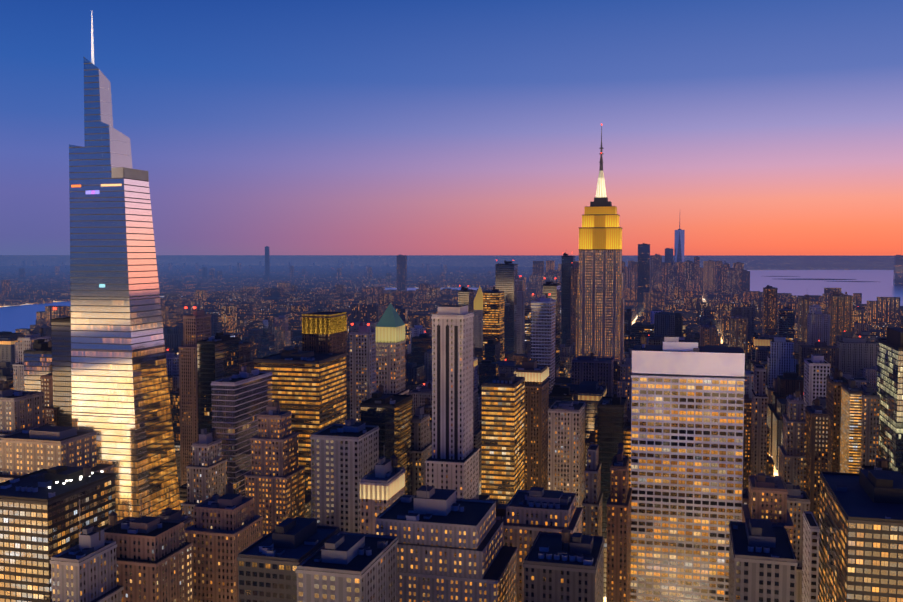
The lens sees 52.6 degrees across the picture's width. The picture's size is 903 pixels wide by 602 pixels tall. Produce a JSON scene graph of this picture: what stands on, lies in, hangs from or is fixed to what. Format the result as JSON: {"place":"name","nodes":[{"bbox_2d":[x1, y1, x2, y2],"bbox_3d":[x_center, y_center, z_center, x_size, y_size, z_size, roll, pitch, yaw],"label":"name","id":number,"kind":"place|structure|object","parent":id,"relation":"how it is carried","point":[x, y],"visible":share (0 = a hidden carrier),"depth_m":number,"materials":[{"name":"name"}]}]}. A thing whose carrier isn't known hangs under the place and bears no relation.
{"place":"outdoors","nodes":[
{"label":"outdoors","id":0,"kind":"place"},
{"bbox_2d":[0,288,526,332],"bbox_3d":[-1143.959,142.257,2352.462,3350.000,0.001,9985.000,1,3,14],"label":"river","id":1,"kind":"structure","parent":0,"point":[12,318],"depth_m":4040.67,"materials":[{"name":"blue liquid"}]},
{"bbox_2d":[0,261,627,266],"bbox_3d":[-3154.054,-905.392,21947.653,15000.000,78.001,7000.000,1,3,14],"label":"distant land","id":2,"kind":"structure","parent":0,"point":[394,263],"depth_m":20926.22,"materials":[{"name":"grey"}]},
{"bbox_2d":[0,255,893,601],"bbox_3d":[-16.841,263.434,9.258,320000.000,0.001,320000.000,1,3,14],"label":"ground","id":3,"kind":"structure","parent":0,"point":[30,259],"depth_m":52173.12,"materials":[{"name":"grey"}]},
{"bbox_2d":[0,57,902,601],"bbox_3d":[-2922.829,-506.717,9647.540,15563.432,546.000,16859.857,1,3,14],"label":"city buildings","id":4,"kind":"structure","parent":0,"point":[258,449],"depth_m":635.30,"materials":[{"name":"grey concrete"}]},
{"bbox_2d":[0,11,862,499],"bbox_3d":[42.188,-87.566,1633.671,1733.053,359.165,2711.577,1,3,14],"label":"floodlit crowns","id":5,"kind":"object","parent":4,"relation":"on","point":[390,325],"visible":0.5,"depth_m":926.69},
{"bbox_2d":[0,0,902,255],"label":"sky","id":6,"kind":"structure","parent":0,"point":[288,127],"materials":[{"name":"blue"}]},
{"bbox_2d":[625,260,893,269],"bbox_3d":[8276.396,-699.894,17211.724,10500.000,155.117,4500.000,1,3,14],"label":"staten island hills","id":7,"kind":"structure","parent":0,"point":[855,265],"depth_m":16826.49,"materials":[{"name":"grey"}]},
{"bbox_2d":[768,276,798,276],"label":"ellis island land","id":8,"kind":"structure","parent":0,"point":[783,276],"depth_m":10628.44,"materials":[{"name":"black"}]},
{"bbox_2d":[785,279,857,279],"bbox_3d":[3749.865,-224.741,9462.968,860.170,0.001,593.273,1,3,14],"label":"governors island land","id":9,"kind":"structure","parent":0,"point":[821,279],"depth_m":9384.13,"materials":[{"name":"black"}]},
{"bbox_2d":[747,270,902,305],"bbox_3d":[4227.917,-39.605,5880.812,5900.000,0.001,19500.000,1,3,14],"label":"water","id":10,"kind":"structure","parent":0,"point":[881,285],"depth_m":8416.62,"materials":[{"name":"purple"}]},
{"bbox_2d":[827,281,872,281],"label":"liberty island","id":11,"kind":"structure","parent":0,"point":[849,281],"depth_m":8704.73,"materials":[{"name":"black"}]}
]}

